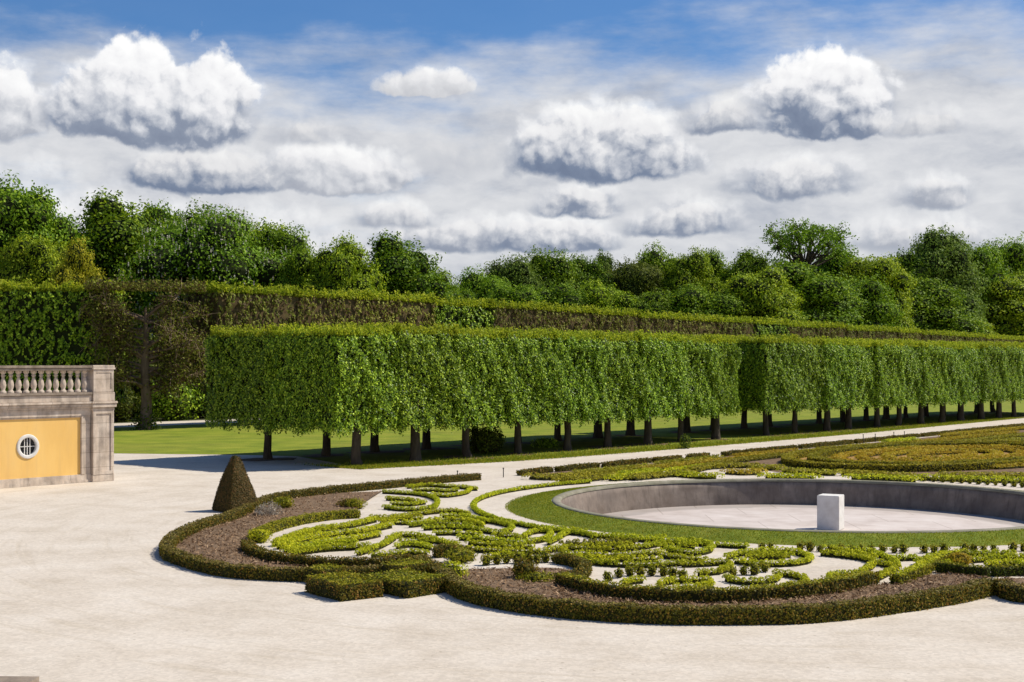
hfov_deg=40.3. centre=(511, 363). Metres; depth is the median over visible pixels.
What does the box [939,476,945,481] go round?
edging plant
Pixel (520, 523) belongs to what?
ring hedge
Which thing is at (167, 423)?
back path
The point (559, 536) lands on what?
box row
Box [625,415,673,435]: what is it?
clipped lime
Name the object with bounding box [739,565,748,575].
edging plant
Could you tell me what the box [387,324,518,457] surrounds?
clipped lime
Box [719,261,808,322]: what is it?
tree
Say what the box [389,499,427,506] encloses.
box row
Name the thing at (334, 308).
trained tree
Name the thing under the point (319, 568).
box block
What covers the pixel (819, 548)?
edging plant
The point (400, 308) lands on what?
trained tree
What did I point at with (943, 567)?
hedge
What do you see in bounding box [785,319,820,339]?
trained tree
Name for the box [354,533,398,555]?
box row
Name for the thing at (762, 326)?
trained tree
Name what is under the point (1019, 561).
box row
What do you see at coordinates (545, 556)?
edging plant
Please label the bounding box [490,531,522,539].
box row
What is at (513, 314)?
trained tree
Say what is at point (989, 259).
tree
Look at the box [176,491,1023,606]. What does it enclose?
soil bed
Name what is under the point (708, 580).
box row
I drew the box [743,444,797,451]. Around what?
path hedge
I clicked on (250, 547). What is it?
hedge
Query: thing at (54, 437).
terrace wall
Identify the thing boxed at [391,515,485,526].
box row
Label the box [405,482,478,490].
box row
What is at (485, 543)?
box row
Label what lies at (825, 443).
path hedge
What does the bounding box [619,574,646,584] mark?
box row
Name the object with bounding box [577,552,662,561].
box row
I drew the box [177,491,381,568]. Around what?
soil bed
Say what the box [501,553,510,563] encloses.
edging plant
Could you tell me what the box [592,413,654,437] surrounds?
clipped lime
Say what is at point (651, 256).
tree
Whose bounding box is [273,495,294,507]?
box bush
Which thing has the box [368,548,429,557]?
box row
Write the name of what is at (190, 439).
lawn
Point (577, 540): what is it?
box row
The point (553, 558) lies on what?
edging plant
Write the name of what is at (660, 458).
path hedge
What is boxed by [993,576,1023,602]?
border hedge
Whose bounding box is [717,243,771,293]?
tree
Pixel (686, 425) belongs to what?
clipped lime
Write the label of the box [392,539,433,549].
box row
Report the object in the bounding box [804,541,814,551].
edging plant
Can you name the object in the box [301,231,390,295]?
tree
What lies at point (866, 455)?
oval row
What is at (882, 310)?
tree
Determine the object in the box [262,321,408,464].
clipped lime
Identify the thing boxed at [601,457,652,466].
path hedge
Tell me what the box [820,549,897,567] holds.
box row
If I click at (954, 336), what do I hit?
trained tree
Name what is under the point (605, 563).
box row
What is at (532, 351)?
clipped lime
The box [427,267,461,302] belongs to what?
tree
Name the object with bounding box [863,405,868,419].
clipped lime
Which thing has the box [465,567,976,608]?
soil bed
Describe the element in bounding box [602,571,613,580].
edging plant
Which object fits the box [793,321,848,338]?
trained tree
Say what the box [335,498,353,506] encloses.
box bush
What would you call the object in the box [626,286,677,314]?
tree
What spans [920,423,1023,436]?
path hedge
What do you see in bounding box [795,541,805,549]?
edging plant
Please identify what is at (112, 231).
tree
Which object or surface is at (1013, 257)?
tree
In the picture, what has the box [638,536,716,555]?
box row
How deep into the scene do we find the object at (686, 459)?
69.80 m
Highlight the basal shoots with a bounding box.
[679,434,691,448]
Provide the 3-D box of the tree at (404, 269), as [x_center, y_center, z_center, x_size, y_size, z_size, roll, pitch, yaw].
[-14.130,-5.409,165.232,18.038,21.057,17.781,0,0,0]
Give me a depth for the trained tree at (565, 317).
142.31 m
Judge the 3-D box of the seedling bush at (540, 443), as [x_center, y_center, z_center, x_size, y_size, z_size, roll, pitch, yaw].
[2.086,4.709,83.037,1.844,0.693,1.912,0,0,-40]
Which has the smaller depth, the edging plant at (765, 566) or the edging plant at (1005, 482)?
the edging plant at (765, 566)
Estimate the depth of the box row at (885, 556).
35.95 m
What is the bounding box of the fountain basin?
[552,479,1023,532]
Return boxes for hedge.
[158,473,481,581]
[240,539,431,566]
[248,508,360,537]
[398,553,446,567]
[431,543,475,561]
[435,566,997,625]
[469,479,749,548]
[516,466,553,475]
[553,552,592,577]
[553,570,879,603]
[554,462,600,471]
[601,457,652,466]
[652,455,681,461]
[685,452,709,457]
[720,449,744,455]
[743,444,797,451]
[780,439,1023,471]
[798,439,853,448]
[806,440,1023,464]
[854,433,920,443]
[889,547,968,583]
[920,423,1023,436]
[935,560,991,576]
[989,563,1023,576]
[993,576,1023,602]
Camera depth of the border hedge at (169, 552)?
37.99 m
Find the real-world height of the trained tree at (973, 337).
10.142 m
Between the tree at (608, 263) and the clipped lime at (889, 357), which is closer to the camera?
the clipped lime at (889, 357)
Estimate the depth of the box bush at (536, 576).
31.57 m
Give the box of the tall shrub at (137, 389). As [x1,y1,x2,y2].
[123,329,163,418]
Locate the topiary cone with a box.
[212,455,258,511]
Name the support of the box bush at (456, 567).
on the soil bed at (908, 588)
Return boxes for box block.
[303,562,347,581]
[304,570,383,601]
[364,567,451,598]
[380,556,432,574]
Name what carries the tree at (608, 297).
on the woodland floor
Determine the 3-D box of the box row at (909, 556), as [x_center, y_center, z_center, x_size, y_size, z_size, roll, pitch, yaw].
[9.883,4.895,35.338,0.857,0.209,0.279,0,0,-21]
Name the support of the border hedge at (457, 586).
on the soil bed at (908, 588)
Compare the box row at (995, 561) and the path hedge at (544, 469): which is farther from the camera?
the path hedge at (544, 469)
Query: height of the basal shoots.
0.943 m
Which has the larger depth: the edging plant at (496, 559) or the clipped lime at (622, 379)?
the clipped lime at (622, 379)
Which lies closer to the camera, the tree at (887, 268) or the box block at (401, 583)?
the box block at (401, 583)
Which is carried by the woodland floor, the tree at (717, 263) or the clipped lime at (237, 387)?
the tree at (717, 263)
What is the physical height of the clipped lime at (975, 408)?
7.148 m
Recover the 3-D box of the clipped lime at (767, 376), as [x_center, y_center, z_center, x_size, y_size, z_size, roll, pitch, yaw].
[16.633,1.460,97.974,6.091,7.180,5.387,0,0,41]
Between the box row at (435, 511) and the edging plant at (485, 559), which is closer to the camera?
the edging plant at (485, 559)
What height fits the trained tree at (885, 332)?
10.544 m
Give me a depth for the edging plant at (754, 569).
32.97 m
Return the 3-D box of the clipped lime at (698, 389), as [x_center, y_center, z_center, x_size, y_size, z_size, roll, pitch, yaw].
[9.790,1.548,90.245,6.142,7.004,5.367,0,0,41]
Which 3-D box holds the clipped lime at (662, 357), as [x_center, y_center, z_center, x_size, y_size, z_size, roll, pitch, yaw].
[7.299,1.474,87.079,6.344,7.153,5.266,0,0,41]
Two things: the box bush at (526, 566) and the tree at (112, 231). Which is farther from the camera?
the tree at (112, 231)
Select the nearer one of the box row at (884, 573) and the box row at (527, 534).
the box row at (884, 573)
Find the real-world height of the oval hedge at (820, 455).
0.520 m
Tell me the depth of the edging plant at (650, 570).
32.82 m
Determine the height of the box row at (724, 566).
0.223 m
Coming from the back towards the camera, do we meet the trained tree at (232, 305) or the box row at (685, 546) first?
the trained tree at (232, 305)
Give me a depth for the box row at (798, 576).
32.33 m
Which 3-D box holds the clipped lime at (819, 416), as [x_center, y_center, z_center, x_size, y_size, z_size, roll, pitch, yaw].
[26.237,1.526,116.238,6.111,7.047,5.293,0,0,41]
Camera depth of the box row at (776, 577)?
31.64 m
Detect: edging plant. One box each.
[479,552,492,565]
[491,554,502,564]
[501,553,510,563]
[511,550,524,562]
[523,552,533,560]
[531,552,541,563]
[540,550,552,562]
[550,551,555,561]
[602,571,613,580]
[614,568,623,577]
[625,564,634,575]
[634,565,646,576]
[646,564,656,575]
[657,564,667,576]
[666,565,677,576]
[676,568,688,578]
[728,565,737,575]
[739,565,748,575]
[747,562,760,574]
[758,542,765,549]
[760,561,770,571]
[766,541,776,547]
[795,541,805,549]
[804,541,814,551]
[816,544,823,551]
[878,543,887,551]
[889,545,898,552]
[898,543,908,552]
[919,544,928,552]
[929,543,938,552]
[930,476,936,481]
[938,542,950,550]
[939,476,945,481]
[949,476,955,482]
[958,477,964,482]
[959,542,969,549]
[969,542,980,552]
[975,477,981,483]
[979,544,987,551]
[990,544,998,550]
[1001,479,1007,485]
[1007,541,1018,550]
[1010,480,1017,486]
[1019,542,1023,550]
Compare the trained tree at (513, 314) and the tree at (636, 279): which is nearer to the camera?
the trained tree at (513, 314)
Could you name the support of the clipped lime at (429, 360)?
on the bare earth
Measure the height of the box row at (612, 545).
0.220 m
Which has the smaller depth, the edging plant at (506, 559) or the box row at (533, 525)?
the edging plant at (506, 559)
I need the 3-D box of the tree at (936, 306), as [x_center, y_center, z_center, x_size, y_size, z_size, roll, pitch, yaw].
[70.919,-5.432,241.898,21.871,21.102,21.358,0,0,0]
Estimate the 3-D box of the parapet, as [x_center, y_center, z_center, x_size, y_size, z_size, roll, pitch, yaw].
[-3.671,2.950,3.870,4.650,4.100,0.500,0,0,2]
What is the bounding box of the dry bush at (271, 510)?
[253,501,282,515]
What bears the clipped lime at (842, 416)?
on the bare earth
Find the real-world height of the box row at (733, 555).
0.226 m
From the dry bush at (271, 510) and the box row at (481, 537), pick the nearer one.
the box row at (481, 537)
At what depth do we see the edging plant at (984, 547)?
36.96 m
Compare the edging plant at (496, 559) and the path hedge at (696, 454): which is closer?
the edging plant at (496, 559)
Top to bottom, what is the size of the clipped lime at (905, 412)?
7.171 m
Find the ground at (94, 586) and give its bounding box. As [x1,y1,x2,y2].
[0,418,1023,681]
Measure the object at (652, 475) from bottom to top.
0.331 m
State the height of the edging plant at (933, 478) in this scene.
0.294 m
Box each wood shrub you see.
[114,384,140,421]
[151,379,204,420]
[185,378,212,417]
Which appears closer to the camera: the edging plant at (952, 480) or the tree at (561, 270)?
the edging plant at (952, 480)
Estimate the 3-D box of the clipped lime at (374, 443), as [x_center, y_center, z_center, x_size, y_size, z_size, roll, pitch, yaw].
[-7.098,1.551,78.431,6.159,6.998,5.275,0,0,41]
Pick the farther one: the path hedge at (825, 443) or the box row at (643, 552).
the path hedge at (825, 443)
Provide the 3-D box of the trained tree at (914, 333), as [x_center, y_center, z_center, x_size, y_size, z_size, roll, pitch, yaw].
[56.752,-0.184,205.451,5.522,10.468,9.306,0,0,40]
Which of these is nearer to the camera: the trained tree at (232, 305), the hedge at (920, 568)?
the hedge at (920, 568)
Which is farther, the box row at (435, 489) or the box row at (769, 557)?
the box row at (435, 489)
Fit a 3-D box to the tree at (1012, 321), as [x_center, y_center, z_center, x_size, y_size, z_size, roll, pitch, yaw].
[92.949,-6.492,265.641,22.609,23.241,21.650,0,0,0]
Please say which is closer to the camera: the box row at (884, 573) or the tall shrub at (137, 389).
the box row at (884, 573)
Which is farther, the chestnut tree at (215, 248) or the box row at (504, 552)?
the chestnut tree at (215, 248)
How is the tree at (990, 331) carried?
on the woodland floor
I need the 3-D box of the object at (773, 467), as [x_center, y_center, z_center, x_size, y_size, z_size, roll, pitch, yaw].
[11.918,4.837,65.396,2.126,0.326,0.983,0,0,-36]
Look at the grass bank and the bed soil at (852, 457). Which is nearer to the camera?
the grass bank
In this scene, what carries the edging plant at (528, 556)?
on the ground at (94, 586)
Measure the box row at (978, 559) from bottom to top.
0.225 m
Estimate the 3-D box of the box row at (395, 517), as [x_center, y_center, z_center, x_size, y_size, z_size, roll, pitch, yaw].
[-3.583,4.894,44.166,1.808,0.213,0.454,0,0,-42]
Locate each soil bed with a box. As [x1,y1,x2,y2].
[176,491,1023,606]
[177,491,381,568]
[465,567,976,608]
[1009,578,1023,584]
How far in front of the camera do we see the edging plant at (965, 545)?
36.89 m
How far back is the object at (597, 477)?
59.08 m
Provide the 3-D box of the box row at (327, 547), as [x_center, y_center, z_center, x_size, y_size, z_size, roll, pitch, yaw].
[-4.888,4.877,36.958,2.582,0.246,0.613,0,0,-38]
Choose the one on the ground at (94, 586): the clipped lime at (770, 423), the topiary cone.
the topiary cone
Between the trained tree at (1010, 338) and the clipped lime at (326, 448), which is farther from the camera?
the trained tree at (1010, 338)
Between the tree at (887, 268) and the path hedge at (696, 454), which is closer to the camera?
the path hedge at (696, 454)
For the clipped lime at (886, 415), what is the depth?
125.33 m
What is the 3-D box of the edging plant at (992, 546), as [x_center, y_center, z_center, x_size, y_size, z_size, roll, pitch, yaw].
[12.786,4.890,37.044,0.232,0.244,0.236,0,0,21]
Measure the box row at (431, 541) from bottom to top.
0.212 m
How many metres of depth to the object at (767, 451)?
75.54 m
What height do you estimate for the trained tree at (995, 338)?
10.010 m
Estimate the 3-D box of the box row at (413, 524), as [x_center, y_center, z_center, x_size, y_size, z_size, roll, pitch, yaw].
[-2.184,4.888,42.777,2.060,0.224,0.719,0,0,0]
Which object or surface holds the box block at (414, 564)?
on the ground at (94, 586)
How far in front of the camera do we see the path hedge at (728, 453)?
75.62 m
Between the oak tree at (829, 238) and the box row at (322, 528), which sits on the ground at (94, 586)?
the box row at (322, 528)
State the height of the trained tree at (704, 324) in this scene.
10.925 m
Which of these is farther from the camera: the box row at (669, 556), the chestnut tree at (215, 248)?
the chestnut tree at (215, 248)
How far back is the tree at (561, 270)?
227.14 m
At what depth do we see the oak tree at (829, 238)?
230.02 m
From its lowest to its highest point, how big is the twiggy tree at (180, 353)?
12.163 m
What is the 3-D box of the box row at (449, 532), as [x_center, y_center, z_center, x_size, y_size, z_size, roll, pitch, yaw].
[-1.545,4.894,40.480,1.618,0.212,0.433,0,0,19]
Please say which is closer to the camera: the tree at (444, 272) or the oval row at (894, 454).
the oval row at (894, 454)
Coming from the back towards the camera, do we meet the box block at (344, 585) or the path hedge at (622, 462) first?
the path hedge at (622, 462)
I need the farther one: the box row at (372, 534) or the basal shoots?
the basal shoots
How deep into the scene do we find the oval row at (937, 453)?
74.78 m
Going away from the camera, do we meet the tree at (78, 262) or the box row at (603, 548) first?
the box row at (603, 548)
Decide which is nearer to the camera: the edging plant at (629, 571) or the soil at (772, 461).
the edging plant at (629, 571)
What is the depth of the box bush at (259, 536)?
38.89 m
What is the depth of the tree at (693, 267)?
232.84 m
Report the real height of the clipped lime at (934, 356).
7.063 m
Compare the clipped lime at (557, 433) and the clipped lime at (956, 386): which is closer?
the clipped lime at (557, 433)
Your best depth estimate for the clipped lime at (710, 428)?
104.43 m
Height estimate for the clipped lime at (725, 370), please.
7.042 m
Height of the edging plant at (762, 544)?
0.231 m
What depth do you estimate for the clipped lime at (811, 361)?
99.37 m
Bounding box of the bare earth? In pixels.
[241,411,988,467]
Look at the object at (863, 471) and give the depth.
61.70 m
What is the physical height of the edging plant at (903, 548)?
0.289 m
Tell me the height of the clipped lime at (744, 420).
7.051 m
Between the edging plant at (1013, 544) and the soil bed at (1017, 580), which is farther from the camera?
the edging plant at (1013, 544)
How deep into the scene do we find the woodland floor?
124.58 m
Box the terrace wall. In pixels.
[0,365,117,488]
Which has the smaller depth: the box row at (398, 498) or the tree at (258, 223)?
the box row at (398, 498)
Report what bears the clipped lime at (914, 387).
on the bare earth
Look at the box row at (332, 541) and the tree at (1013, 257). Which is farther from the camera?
the tree at (1013, 257)
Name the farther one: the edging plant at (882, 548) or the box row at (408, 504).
the box row at (408, 504)
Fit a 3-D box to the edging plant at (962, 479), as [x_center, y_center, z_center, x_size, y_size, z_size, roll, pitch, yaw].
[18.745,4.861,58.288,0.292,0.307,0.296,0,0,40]
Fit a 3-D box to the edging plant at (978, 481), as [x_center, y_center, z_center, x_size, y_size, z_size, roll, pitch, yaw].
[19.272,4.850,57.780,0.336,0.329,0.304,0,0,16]
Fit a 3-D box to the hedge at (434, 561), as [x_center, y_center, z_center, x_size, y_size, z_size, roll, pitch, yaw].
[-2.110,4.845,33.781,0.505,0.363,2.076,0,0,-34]
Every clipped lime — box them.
[201,322,343,458]
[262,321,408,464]
[277,325,394,455]
[328,321,467,461]
[369,418,441,451]
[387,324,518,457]
[419,329,479,448]
[438,326,565,453]
[487,328,573,442]
[490,328,608,450]
[536,329,649,446]
[554,331,612,440]
[577,329,689,444]
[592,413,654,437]
[619,333,719,441]
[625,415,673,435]
[652,333,741,438]
[683,334,744,431]
[702,336,758,429]
[714,333,801,435]
[736,335,829,432]
[740,410,782,427]
[768,335,858,430]
[768,410,772,426]
[802,337,881,428]
[816,340,861,422]
[832,338,906,427]
[840,408,845,421]
[853,338,926,425]
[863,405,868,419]
[866,339,949,423]
[882,343,927,418]
[903,341,948,417]
[924,341,985,420]
[924,404,928,416]
[925,340,971,422]
[935,340,1006,419]
[959,341,1023,418]
[974,399,1009,412]
[982,342,1023,416]
[990,397,995,411]
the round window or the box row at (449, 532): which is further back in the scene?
the round window
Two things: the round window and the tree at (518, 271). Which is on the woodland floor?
the tree at (518, 271)
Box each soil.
[529,430,1023,475]
[798,452,1008,460]
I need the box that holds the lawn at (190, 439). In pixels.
[114,397,1023,467]
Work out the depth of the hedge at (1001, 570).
32.83 m
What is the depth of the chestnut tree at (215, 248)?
150.16 m
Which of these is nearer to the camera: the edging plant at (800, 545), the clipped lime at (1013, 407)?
the edging plant at (800, 545)
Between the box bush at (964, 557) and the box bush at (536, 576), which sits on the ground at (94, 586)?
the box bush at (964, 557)
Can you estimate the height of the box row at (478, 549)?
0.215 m
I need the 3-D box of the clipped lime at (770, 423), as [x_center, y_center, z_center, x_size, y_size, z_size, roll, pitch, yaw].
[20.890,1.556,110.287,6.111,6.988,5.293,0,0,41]
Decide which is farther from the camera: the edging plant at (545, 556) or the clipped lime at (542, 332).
the clipped lime at (542, 332)
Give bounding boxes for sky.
[0,0,1023,284]
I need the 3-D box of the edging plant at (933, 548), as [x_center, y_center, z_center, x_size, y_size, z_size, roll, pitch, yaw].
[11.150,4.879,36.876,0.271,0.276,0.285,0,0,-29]
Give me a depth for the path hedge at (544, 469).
63.17 m
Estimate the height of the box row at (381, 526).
0.253 m
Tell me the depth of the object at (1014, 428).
99.45 m
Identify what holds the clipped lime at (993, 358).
on the bare earth
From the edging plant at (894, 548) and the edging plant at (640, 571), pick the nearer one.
the edging plant at (640, 571)
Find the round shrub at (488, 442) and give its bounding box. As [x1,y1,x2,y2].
[461,425,505,453]
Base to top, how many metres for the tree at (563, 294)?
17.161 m
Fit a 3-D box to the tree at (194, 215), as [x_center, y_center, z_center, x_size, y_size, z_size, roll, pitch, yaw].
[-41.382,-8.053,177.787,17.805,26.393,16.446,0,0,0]
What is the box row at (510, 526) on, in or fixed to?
on the ground at (94, 586)
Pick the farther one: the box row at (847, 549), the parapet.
the box row at (847, 549)
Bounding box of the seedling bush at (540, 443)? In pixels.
[530,437,560,447]
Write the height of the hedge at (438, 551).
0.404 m
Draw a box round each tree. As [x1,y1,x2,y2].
[0,169,86,269]
[0,231,67,288]
[0,278,126,402]
[47,233,106,286]
[68,186,178,348]
[79,270,214,429]
[109,203,293,372]
[136,197,190,233]
[159,197,221,235]
[182,280,300,425]
[246,217,293,247]
[247,217,316,278]
[265,285,374,328]
[274,243,325,289]
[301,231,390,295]
[337,288,436,328]
[357,228,460,301]
[411,295,495,330]
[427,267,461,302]
[450,282,477,300]
[452,263,510,301]
[467,298,549,331]
[479,251,544,295]
[481,280,545,304]
[517,302,596,331]
[518,244,584,292]
[534,280,595,307]
[567,253,615,296]
[570,306,641,335]
[577,277,638,310]
[595,248,615,272]
[600,256,666,298]
[625,239,682,292]
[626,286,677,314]
[627,309,684,334]
[660,244,723,298]
[662,312,721,337]
[663,281,744,318]
[691,314,756,338]
[702,245,733,285]
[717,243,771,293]
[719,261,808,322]
[724,316,789,337]
[752,259,871,326]
[760,217,859,272]
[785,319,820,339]
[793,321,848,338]
[811,239,873,279]
[835,252,921,328]
[836,271,906,328]
[846,324,876,340]
[851,324,900,340]
[879,326,924,340]
[885,245,935,281]
[890,224,994,329]
[905,272,989,334]
[922,329,946,341]
[925,330,967,341]
[958,332,986,342]
[966,242,1013,322]
[968,317,998,335]
[976,333,1005,343]
[978,231,1023,278]
[980,268,1023,336]
[1004,335,1023,342]
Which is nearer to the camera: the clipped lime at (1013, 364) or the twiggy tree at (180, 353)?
the twiggy tree at (180, 353)
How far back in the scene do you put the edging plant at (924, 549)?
36.80 m
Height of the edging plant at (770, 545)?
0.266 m
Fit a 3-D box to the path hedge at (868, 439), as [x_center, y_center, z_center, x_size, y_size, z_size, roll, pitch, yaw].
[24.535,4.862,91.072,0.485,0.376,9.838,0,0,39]
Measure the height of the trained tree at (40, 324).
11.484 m
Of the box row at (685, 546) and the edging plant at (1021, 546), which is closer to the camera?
the edging plant at (1021, 546)
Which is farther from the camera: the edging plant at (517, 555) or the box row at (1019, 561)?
the edging plant at (517, 555)
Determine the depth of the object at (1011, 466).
66.27 m
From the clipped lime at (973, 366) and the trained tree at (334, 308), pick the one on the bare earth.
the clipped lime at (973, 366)
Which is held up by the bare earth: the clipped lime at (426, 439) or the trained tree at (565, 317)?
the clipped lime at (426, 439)
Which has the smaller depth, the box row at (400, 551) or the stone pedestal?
the box row at (400, 551)
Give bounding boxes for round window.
[16,434,38,458]
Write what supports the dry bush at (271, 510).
on the soil bed at (314, 500)
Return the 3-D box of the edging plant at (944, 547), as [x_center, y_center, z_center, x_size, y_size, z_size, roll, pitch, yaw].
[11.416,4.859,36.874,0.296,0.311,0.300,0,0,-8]
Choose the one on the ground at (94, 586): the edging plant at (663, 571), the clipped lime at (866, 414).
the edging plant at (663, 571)
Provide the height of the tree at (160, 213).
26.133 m
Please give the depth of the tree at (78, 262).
132.87 m
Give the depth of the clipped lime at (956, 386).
117.35 m
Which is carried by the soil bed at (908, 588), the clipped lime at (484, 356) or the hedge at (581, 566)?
the hedge at (581, 566)
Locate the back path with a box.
[114,419,259,426]
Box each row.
[270,516,378,545]
[271,520,394,549]
[280,529,381,552]
[287,541,371,554]
[288,524,335,537]
[303,538,359,548]
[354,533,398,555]
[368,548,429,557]
[369,507,471,518]
[378,514,423,522]
[381,489,440,511]
[384,531,461,545]
[385,495,420,502]
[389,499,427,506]
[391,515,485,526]
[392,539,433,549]
[397,536,435,544]
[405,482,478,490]
[407,519,472,527]
[411,486,459,492]
[421,516,515,534]
[431,486,472,497]
[432,529,483,537]
[440,511,489,523]
[446,543,559,554]
[456,533,525,544]
[464,538,535,549]
[489,550,524,559]
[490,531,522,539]
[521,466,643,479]
[521,527,554,544]
[530,523,587,530]
[545,529,598,544]
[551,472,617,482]
[558,537,637,545]
[558,543,640,552]
[562,547,664,557]
[565,551,684,567]
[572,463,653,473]
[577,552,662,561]
[582,540,633,547]
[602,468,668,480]
[611,532,666,539]
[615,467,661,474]
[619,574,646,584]
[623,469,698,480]
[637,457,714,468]
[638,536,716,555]
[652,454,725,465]
[655,574,715,588]
[656,541,698,548]
[657,550,708,562]
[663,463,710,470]
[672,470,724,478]
[678,557,733,575]
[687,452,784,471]
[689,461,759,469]
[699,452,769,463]
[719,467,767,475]
[721,572,782,585]
[723,546,814,566]
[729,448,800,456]
[741,549,795,557]
[744,551,789,560]
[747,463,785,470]
[750,567,809,587]
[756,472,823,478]
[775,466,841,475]
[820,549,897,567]
[821,544,900,563]
[824,560,876,579]
[830,444,1023,461]
[830,545,878,557]
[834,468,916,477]
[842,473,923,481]
[854,446,1023,462]
[875,561,901,580]
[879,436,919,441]
[879,447,1004,461]
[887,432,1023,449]
[891,553,917,561]
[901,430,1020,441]
[906,449,977,458]
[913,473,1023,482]
[913,548,1017,562]
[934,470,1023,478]
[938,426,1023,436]
[941,551,1023,563]
[983,557,1023,567]
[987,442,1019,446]
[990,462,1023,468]
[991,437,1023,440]
[1015,559,1023,564]
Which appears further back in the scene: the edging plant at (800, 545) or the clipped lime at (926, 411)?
the clipped lime at (926, 411)
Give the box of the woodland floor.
[114,413,251,422]
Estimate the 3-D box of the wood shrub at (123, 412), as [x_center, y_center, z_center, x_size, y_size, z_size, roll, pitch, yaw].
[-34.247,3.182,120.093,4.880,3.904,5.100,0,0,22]
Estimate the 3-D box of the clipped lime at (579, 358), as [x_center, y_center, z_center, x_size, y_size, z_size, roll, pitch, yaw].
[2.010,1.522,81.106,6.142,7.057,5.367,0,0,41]
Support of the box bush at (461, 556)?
on the ground at (94, 586)
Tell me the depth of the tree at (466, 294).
179.04 m
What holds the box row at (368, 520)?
on the ground at (94, 586)
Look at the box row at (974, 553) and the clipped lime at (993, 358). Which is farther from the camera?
the clipped lime at (993, 358)
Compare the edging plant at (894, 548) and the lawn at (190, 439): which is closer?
the edging plant at (894, 548)
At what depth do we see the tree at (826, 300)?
207.18 m
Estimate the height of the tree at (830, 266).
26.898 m
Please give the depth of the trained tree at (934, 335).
210.36 m
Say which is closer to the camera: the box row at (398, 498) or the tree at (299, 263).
the box row at (398, 498)
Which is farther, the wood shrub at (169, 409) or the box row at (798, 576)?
the wood shrub at (169, 409)
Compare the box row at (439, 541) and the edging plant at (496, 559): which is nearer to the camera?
the edging plant at (496, 559)
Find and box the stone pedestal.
[817,494,843,529]
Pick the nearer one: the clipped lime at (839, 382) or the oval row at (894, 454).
the oval row at (894, 454)
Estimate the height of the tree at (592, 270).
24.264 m
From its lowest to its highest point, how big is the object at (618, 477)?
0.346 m
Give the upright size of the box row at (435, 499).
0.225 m
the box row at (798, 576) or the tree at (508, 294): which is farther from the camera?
the tree at (508, 294)
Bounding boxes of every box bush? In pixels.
[247,528,272,542]
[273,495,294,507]
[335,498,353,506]
[345,497,367,508]
[441,545,478,563]
[442,560,468,577]
[511,557,540,578]
[515,570,555,582]
[946,552,972,564]
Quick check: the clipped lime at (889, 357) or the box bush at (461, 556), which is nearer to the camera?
the box bush at (461, 556)
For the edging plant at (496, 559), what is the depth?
34.70 m
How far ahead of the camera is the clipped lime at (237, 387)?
70.79 m
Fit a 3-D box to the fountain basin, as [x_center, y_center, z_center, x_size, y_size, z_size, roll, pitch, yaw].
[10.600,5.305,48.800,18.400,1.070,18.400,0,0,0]
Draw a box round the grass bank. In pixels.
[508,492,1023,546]
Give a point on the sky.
(474, 130)
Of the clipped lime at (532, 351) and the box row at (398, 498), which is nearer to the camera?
the box row at (398, 498)
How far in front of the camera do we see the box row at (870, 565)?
32.73 m
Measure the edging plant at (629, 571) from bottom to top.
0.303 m
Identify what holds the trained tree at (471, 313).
on the lawn at (190, 439)
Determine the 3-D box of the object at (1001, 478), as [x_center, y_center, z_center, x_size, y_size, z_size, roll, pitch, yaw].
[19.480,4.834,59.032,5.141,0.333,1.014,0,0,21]
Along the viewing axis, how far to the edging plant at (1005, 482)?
56.89 m
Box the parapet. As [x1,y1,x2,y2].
[0,676,38,681]
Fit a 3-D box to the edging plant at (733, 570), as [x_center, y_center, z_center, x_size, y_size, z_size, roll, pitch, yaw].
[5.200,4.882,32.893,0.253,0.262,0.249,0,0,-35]
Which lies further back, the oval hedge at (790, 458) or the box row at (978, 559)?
the oval hedge at (790, 458)
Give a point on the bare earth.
(368, 452)
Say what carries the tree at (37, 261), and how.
on the woodland floor
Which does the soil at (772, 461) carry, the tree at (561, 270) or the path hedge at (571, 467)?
the path hedge at (571, 467)
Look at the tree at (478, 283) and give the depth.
213.20 m
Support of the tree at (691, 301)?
on the woodland floor
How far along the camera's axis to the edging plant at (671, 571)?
32.52 m
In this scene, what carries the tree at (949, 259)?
on the woodland floor
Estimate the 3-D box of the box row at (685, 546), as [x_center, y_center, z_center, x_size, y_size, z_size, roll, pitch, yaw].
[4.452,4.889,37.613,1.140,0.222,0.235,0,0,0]
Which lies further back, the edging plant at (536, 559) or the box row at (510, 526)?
the box row at (510, 526)

